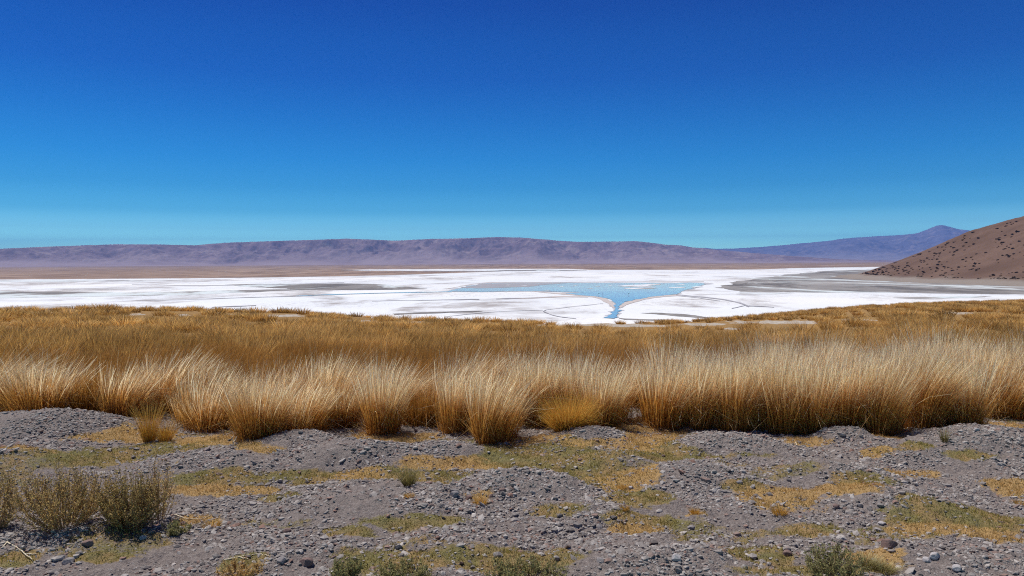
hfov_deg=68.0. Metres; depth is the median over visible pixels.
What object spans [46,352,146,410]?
grass tussock
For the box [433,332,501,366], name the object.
grass tussock
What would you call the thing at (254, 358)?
grass tussock
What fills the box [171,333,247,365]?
grass tussock
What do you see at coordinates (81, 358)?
grass tussock
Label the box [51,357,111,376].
grass tussock
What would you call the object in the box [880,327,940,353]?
grass tussock
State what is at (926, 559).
stone
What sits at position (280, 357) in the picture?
grass tussock
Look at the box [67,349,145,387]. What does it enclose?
grass tussock
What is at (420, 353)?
grass tussock
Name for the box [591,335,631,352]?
grass tussock
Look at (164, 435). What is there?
grass tuft
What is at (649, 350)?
grass tussock
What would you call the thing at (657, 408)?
grass tussock
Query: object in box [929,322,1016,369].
grass tussock
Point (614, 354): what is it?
grass tussock
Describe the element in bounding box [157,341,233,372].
grass tussock
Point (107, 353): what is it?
grass tussock
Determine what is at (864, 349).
grass tussock
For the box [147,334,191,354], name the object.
grass tussock
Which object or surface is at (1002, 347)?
grass tussock
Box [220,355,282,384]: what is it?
grass tussock
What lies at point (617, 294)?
water
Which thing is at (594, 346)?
grass tussock
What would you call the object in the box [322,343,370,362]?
grass tussock
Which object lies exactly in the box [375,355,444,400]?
grass tussock
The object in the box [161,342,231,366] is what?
grass tussock
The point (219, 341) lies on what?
grass tussock
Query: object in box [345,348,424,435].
grass tussock
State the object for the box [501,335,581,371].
grass tussock
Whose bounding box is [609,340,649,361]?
grass tussock
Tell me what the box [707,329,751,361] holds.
grass tussock
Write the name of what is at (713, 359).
grass tussock
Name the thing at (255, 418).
grass tussock
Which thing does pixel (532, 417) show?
grass tussock
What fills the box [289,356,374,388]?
grass tussock
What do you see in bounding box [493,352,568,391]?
grass tussock
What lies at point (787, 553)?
stone
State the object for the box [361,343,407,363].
grass tussock
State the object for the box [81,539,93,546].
stone
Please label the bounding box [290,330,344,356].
grass tussock
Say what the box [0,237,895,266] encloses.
mountain range
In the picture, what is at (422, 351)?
grass tussock
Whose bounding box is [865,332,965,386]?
grass tussock
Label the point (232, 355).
grass tussock
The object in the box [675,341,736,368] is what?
grass tussock
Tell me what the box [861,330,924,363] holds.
grass tussock
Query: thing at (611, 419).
grass tussock
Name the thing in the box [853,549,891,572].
grass tuft
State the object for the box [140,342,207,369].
grass tussock
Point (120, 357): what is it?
grass tussock
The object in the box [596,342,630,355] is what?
grass tussock
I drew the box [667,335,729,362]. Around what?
grass tussock
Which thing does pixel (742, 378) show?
grass tussock
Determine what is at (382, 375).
grass tussock
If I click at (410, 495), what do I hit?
grass tuft
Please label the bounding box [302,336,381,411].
grass tussock
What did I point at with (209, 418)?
grass tussock
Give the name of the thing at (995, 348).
grass tussock
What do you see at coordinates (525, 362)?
grass tussock
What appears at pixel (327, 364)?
grass tussock
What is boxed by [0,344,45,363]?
grass tussock
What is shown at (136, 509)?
shrub
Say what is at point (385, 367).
grass tussock
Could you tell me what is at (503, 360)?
grass tussock
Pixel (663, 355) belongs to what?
grass tussock
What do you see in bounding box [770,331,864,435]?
grass tussock
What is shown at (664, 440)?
ground cover
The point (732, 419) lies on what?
grass tussock
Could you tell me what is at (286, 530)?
stone
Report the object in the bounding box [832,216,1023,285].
hill
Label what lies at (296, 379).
grass tussock
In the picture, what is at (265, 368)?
grass tussock
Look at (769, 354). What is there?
grass tussock
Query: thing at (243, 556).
fallen stick
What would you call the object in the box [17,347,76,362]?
grass tussock
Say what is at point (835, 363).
grass tussock
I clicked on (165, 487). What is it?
shrub
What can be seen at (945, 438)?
grass tuft
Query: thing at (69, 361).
grass tussock
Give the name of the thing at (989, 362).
grass tussock
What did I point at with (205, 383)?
grass tussock
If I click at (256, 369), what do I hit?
grass tussock
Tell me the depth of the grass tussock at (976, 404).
7.07 m
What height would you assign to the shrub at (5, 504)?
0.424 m
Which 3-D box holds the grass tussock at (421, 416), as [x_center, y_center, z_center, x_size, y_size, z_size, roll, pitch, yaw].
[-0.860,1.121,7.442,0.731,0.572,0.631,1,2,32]
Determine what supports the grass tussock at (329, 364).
on the ground at (366, 508)
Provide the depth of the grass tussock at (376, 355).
10.58 m
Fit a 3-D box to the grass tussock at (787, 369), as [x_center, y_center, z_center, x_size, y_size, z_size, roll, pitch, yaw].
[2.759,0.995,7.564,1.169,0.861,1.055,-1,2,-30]
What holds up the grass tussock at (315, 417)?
on the ground at (366, 508)
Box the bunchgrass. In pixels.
[529,381,618,435]
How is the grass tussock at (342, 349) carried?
on the ground at (366, 508)
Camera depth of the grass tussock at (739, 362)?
8.12 m
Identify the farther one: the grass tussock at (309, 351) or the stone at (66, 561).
the grass tussock at (309, 351)
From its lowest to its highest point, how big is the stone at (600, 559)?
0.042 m
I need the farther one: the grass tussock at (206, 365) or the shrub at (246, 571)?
the grass tussock at (206, 365)
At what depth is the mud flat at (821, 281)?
508.48 m
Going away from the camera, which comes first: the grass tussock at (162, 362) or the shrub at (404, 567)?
the shrub at (404, 567)
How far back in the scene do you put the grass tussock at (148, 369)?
8.68 m
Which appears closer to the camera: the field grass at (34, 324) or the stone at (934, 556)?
the stone at (934, 556)
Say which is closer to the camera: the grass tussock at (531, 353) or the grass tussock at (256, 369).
the grass tussock at (256, 369)
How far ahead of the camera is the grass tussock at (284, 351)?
11.79 m
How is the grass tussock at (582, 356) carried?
on the ground at (366, 508)
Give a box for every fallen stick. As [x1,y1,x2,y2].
[3,541,34,559]
[163,513,209,519]
[224,553,268,560]
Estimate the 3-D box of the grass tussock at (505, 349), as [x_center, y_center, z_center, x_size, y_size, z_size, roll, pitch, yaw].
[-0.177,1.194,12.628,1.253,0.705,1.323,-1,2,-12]
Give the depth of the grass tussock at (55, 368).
9.29 m
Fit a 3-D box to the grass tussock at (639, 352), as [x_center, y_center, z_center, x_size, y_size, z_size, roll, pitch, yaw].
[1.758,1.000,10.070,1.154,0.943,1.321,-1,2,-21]
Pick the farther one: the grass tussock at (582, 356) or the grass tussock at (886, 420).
the grass tussock at (582, 356)
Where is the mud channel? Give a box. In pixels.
[132,282,768,318]
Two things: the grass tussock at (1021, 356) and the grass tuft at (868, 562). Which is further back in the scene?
the grass tussock at (1021, 356)
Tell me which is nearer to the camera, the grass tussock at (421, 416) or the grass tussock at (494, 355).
the grass tussock at (421, 416)
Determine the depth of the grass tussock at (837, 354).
9.16 m
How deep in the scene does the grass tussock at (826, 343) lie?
10.23 m
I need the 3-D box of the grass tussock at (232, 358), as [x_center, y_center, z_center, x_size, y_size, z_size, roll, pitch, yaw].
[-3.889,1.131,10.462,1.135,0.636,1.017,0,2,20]
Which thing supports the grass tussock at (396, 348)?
on the ground at (366, 508)
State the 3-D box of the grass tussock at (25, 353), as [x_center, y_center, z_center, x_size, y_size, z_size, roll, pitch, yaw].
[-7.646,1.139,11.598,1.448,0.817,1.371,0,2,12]
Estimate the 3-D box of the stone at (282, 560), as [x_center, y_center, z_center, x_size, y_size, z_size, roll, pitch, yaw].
[-1.203,1.423,3.956,0.051,0.044,0.053,0,2,19]
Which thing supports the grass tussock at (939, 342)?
on the ground at (366, 508)
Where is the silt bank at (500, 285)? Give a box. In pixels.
[461,283,560,287]
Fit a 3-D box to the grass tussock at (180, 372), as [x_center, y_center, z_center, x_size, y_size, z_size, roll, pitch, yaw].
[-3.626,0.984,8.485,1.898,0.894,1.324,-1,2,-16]
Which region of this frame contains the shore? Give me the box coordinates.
[447,281,694,307]
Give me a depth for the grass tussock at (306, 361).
9.71 m
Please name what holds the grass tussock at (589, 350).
on the ground at (366, 508)
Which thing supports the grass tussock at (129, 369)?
on the ground at (366, 508)
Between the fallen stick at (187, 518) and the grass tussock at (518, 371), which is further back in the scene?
the grass tussock at (518, 371)
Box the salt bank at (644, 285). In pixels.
[493,284,701,288]
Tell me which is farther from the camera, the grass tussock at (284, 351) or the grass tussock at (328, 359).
the grass tussock at (284, 351)
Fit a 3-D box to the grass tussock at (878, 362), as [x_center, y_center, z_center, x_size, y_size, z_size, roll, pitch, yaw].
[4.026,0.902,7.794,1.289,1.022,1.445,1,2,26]
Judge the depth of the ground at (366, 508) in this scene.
5.01 m
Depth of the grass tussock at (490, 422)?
6.75 m
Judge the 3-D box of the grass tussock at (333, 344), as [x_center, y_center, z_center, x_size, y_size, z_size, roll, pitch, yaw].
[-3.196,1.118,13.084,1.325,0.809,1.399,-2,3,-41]
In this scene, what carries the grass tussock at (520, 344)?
on the ground at (366, 508)
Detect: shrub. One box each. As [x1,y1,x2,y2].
[0,453,117,531]
[0,465,26,528]
[91,466,173,531]
[133,448,185,521]
[161,518,191,535]
[216,557,268,575]
[329,555,365,575]
[371,555,434,575]
[481,554,568,575]
[803,541,868,575]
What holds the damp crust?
on the salt flat at (430, 297)
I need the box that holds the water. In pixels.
[300,283,703,317]
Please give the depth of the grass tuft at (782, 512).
4.73 m
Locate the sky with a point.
(714, 124)
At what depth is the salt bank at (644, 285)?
536.27 m
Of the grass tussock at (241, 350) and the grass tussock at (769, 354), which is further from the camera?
the grass tussock at (241, 350)
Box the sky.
[0,0,1023,248]
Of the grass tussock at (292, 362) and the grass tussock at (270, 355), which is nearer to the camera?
the grass tussock at (292, 362)
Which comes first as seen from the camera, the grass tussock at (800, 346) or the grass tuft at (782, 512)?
the grass tuft at (782, 512)
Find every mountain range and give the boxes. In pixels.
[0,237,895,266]
[704,225,970,260]
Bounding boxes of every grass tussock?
[0,337,29,362]
[0,337,76,411]
[0,338,63,373]
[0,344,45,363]
[0,344,107,411]
[1,339,53,363]
[1,347,79,367]
[3,352,47,379]
[12,337,84,363]
[13,353,81,383]
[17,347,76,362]
[45,347,95,370]
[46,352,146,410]
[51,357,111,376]
[54,346,104,369]
[55,344,107,361]
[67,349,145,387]
[72,344,141,362]
[74,348,126,373]
[77,352,177,416]
[100,347,145,366]
[101,337,193,375]
[107,353,165,382]
[107,353,210,382]
[113,339,172,357]
[115,356,177,393]
[126,343,246,415]
[131,342,175,364]
[135,352,190,373]
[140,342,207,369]
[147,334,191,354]
[148,339,189,357]
[153,354,245,420]
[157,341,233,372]
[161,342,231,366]
[162,355,261,423]
[166,337,230,361]
[167,350,235,380]
[167,363,249,432]
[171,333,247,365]
[176,326,234,354]
[193,330,236,349]
[196,332,255,354]
[196,358,299,406]
[197,332,263,366]
[201,361,313,441]
[205,346,259,370]
[207,347,261,381]
[209,334,274,360]
[220,343,307,388]
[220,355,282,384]
[220,368,353,426]
[221,343,260,364]
[224,359,290,385]
[229,341,301,376]
[248,344,294,362]
[254,346,341,401]
[257,347,296,368]
[259,336,297,353]
[262,349,321,383]
[264,344,296,359]
[264,344,344,372]
[266,354,305,370]
[270,338,310,362]
[274,333,322,354]
[276,370,354,431]
[282,345,364,371]
[287,334,346,366]
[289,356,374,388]
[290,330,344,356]
[290,345,368,375]
[291,346,369,385]
[295,334,338,353]
[299,369,369,429]
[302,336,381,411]
[308,333,360,353]
[308,338,347,359]
[316,331,388,361]
[321,345,421,410]
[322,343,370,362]
[331,343,400,373]
[334,344,384,364]
[336,333,383,356]
[338,330,378,349]
[343,337,377,354]
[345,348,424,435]
[348,341,404,366]
[350,347,406,373]
[351,351,418,384]
[358,348,446,419]
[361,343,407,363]
[368,335,426,360]
[369,345,408,371]
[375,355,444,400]
[379,345,453,393]
[397,340,446,370]
[397,342,467,378]
[399,375,444,428]
[400,346,457,370]
[402,343,441,357]
[407,339,468,365]
[419,349,510,425]
[422,351,501,379]
[423,350,496,436]
[430,332,528,389]
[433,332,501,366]
[436,335,488,356]
[442,338,490,353]
[446,339,522,372]
[449,354,521,388]
[451,341,538,375]
[452,340,492,359]
[454,359,554,444]
[457,335,495,352]
[462,343,517,364]
[475,345,512,363]
[476,353,573,421]
[484,340,531,359]
[484,344,569,383]
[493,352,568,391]
[496,331,539,353]
[499,334,569,427]
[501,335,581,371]
[505,345,549,360]
[510,335,552,355]
[515,339,564,358]
[519,337,561,353]
[524,344,588,365]
[539,335,621,409]
[542,333,638,398]
[542,341,584,357]
[552,353,620,382]
[555,333,625,361]
[558,345,629,365]
[558,348,610,370]
[567,355,637,427]
[569,333,623,357]
[572,354,651,422]
[573,338,654,375]
[581,345,648,370]
[584,342,642,366]
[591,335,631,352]
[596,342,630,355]
[604,348,664,406]
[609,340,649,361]
[611,338,668,361]
[612,335,671,370]
[619,340,719,430]
[626,324,711,392]
[630,340,675,362]
[645,329,732,393]
[656,342,757,430]
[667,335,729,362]
[673,339,803,379]
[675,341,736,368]
[678,332,729,360]
[680,343,750,372]
[681,337,722,354]
[682,336,733,361]
[690,341,769,364]
[691,333,789,432]
[697,335,750,361]
[702,340,763,372]
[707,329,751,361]
[708,347,786,423]
[726,328,832,434]
[732,323,804,361]
[734,324,804,359]
[734,329,808,375]
[735,344,824,399]
[754,328,851,386]
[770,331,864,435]
[772,329,829,360]
[779,330,850,373]
[783,324,863,358]
[789,328,864,362]
[794,330,844,352]
[801,336,872,364]
[804,337,920,385]
[805,358,881,389]
[807,332,880,381]
[811,328,911,431]
[842,330,957,393]
[842,332,890,369]
[844,328,947,437]
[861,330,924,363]
[861,330,963,369]
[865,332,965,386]
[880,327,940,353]
[881,327,988,428]
[885,338,1016,425]
[886,312,1000,368]
[907,323,974,355]
[922,329,1023,418]
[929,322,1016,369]
[950,335,1023,419]
[952,316,1023,374]
[963,333,1023,367]
[991,353,1023,419]
[992,320,1023,378]
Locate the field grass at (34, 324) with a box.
[0,298,1023,371]
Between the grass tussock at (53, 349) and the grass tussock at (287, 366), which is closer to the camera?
the grass tussock at (287, 366)
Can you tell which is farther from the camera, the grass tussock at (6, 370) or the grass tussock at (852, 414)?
the grass tussock at (6, 370)
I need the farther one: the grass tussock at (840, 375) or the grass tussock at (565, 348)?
the grass tussock at (565, 348)
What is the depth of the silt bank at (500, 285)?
578.04 m
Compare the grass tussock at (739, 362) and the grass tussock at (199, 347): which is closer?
the grass tussock at (739, 362)
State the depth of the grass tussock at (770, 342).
9.67 m
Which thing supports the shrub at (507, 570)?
on the ground at (366, 508)
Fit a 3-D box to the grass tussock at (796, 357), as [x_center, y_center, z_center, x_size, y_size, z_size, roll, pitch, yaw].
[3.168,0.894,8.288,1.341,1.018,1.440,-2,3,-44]
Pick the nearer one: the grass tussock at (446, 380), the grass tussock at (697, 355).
the grass tussock at (446, 380)
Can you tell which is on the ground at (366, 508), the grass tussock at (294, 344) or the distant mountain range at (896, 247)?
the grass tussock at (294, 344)
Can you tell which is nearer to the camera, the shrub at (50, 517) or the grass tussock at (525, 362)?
the shrub at (50, 517)
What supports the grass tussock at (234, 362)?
on the ground at (366, 508)
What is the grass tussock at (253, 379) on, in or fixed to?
on the ground at (366, 508)
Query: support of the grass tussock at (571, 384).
on the ground at (366, 508)
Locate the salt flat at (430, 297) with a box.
[0,267,1023,323]
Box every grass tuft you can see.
[125,394,168,442]
[147,415,184,441]
[200,516,222,527]
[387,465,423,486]
[402,493,414,497]
[472,494,489,504]
[618,504,629,510]
[688,506,700,513]
[768,503,790,515]
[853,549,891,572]
[871,561,904,575]
[939,428,952,442]
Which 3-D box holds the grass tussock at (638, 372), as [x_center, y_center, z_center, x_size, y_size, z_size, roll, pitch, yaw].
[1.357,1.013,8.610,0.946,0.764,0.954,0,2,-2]
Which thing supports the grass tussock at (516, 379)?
on the ground at (366, 508)
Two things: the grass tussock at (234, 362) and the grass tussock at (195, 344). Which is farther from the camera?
the grass tussock at (195, 344)
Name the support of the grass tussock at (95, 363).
on the ground at (366, 508)
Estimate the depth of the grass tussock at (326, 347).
12.54 m
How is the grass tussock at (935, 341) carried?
on the ground at (366, 508)
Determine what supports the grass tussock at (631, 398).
on the ground at (366, 508)
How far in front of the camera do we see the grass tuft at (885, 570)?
3.83 m
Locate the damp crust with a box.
[449,282,712,318]
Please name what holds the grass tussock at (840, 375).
on the ground at (366, 508)
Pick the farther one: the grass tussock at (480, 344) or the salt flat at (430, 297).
the salt flat at (430, 297)
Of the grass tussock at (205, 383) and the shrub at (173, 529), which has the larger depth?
the grass tussock at (205, 383)
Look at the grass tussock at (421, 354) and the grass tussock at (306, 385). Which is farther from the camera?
the grass tussock at (421, 354)
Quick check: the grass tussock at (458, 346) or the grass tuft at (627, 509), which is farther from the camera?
the grass tussock at (458, 346)
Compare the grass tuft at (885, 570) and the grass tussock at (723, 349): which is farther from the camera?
the grass tussock at (723, 349)
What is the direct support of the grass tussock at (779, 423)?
on the ground at (366, 508)
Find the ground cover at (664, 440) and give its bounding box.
[0,409,1023,575]
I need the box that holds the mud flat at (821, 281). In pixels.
[0,269,1023,319]
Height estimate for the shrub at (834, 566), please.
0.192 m
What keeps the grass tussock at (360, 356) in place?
on the ground at (366, 508)
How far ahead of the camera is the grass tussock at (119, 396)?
7.93 m
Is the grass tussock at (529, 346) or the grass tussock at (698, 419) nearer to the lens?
the grass tussock at (698, 419)
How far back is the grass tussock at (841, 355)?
8.75 m
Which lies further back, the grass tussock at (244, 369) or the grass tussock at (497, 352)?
the grass tussock at (497, 352)
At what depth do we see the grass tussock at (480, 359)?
9.34 m
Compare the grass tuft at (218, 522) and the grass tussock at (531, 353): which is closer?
the grass tuft at (218, 522)
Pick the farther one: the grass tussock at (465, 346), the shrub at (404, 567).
the grass tussock at (465, 346)
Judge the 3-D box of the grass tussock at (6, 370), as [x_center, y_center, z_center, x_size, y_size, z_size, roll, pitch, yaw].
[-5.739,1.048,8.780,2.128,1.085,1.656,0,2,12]
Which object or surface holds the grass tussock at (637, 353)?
on the ground at (366, 508)
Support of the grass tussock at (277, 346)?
on the ground at (366, 508)
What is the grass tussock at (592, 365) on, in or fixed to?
on the ground at (366, 508)
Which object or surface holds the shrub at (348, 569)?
on the ground at (366, 508)
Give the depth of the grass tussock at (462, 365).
8.33 m
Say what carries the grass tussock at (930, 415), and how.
on the ground at (366, 508)
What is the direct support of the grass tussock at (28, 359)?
on the ground at (366, 508)
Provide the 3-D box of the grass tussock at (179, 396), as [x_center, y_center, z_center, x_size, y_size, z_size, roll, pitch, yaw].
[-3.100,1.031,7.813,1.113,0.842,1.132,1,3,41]
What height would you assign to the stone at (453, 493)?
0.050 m
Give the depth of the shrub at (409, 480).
5.16 m
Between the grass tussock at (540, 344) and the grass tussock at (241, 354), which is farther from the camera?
the grass tussock at (540, 344)
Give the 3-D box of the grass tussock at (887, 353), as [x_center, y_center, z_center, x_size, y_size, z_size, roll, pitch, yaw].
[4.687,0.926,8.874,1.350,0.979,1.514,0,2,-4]
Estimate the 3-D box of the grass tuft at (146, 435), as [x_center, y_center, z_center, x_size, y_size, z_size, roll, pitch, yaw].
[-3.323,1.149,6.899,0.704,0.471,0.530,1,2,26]
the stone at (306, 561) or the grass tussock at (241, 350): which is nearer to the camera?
the stone at (306, 561)
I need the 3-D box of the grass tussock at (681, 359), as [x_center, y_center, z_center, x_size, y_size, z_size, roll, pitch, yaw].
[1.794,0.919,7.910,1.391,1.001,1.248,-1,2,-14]
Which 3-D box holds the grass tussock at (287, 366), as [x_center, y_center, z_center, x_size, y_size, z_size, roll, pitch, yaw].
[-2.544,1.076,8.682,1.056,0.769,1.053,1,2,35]
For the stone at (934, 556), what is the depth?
3.92 m
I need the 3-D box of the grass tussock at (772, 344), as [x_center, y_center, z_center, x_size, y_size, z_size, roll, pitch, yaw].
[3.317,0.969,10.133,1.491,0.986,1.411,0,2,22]
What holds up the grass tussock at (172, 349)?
on the ground at (366, 508)
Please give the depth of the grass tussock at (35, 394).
7.92 m
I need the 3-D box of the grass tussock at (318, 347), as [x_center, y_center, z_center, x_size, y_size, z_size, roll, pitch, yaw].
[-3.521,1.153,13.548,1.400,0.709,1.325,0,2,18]
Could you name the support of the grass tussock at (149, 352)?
on the ground at (366, 508)
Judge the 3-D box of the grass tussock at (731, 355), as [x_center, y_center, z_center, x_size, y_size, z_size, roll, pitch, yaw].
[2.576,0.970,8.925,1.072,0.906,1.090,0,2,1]
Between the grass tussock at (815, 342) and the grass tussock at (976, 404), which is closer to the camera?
the grass tussock at (976, 404)
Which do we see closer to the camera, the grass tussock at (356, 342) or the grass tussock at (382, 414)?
the grass tussock at (382, 414)
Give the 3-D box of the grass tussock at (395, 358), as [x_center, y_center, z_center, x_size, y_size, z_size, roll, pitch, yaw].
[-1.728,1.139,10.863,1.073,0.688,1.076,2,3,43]
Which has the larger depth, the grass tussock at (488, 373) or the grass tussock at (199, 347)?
the grass tussock at (199, 347)
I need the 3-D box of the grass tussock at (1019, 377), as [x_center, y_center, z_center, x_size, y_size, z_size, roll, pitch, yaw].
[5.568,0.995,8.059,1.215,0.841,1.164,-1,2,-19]
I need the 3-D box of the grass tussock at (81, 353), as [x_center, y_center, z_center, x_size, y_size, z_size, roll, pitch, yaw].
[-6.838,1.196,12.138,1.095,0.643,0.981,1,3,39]
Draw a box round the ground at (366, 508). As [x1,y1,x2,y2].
[0,302,1023,575]
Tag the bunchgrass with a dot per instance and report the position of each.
(567, 416)
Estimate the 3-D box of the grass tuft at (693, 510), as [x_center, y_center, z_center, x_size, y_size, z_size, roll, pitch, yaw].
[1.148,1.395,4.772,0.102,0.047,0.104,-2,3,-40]
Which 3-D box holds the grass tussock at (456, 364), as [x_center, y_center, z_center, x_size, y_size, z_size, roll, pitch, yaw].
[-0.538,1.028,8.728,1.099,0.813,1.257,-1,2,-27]
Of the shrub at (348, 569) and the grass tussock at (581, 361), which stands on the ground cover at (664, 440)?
the grass tussock at (581, 361)
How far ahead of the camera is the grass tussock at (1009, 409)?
7.84 m
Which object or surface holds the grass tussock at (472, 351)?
on the ground at (366, 508)
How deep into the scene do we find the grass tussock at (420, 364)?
9.16 m
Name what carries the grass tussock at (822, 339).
on the ground at (366, 508)
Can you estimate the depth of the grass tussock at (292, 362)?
10.01 m
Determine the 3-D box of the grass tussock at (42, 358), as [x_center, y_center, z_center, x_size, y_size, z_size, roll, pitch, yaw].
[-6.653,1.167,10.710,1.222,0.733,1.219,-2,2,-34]
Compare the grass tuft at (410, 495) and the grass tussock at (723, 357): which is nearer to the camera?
the grass tuft at (410, 495)
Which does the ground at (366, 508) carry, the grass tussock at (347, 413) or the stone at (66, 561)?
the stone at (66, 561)
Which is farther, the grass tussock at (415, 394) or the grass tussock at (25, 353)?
the grass tussock at (25, 353)
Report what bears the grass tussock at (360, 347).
on the ground at (366, 508)
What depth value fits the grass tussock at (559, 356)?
9.56 m
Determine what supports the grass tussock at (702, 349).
on the ground at (366, 508)
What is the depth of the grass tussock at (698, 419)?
7.21 m
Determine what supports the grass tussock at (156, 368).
on the ground at (366, 508)
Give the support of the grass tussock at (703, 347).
on the ground at (366, 508)
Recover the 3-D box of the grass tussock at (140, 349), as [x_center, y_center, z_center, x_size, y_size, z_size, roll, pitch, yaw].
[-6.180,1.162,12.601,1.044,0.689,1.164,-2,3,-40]
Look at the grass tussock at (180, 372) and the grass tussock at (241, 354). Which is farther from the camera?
the grass tussock at (241, 354)
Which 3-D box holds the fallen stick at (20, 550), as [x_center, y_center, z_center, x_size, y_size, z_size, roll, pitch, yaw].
[-2.726,1.450,4.192,0.356,0.024,0.061,1,2,31]
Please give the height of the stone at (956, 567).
0.038 m
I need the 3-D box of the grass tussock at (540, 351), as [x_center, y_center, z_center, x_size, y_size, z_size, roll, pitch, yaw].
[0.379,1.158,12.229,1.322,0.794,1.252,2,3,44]
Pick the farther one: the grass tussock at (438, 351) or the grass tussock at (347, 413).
the grass tussock at (438, 351)
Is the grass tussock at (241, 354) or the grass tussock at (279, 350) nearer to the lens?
the grass tussock at (241, 354)
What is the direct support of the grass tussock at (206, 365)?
on the ground at (366, 508)
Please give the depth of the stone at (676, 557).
3.89 m
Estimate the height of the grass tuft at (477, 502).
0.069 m
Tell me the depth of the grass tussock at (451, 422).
7.04 m
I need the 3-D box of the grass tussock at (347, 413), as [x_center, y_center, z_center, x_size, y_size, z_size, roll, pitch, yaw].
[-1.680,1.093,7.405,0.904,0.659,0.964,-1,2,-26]
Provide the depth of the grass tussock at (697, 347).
12.46 m
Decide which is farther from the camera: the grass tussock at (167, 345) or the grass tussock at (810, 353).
the grass tussock at (167, 345)
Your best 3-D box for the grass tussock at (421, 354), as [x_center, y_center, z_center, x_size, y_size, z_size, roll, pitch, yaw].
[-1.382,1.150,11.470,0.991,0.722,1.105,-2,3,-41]
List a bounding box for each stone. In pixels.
[62,557,74,564]
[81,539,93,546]
[276,556,286,564]
[283,528,290,532]
[299,557,312,566]
[450,491,458,496]
[596,557,603,562]
[672,553,680,561]
[782,550,791,555]
[881,539,897,548]
[922,556,931,562]
[929,552,939,559]
[952,564,961,571]
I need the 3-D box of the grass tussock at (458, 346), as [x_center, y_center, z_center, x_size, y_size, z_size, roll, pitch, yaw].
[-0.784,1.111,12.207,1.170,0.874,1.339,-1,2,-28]
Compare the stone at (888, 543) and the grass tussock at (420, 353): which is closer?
the stone at (888, 543)
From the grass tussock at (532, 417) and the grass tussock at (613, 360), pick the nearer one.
the grass tussock at (532, 417)
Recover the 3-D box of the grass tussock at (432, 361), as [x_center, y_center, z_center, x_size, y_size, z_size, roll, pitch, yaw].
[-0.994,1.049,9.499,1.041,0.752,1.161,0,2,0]
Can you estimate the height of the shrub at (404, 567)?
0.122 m
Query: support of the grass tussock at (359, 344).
on the ground at (366, 508)
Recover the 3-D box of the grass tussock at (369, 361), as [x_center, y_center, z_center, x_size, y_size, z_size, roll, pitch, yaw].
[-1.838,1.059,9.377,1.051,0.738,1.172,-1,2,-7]
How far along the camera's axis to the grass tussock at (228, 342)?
12.91 m
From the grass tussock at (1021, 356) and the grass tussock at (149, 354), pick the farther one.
the grass tussock at (149, 354)
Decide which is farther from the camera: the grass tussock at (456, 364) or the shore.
the shore
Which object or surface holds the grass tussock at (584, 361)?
on the ground at (366, 508)
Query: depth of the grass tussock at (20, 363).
9.48 m
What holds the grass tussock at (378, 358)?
on the ground at (366, 508)
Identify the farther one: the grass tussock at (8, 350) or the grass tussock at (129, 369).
the grass tussock at (8, 350)
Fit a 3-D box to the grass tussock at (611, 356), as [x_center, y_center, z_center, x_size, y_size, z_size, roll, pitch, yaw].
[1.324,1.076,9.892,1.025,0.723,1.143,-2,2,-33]
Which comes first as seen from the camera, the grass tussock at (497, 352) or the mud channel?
the grass tussock at (497, 352)

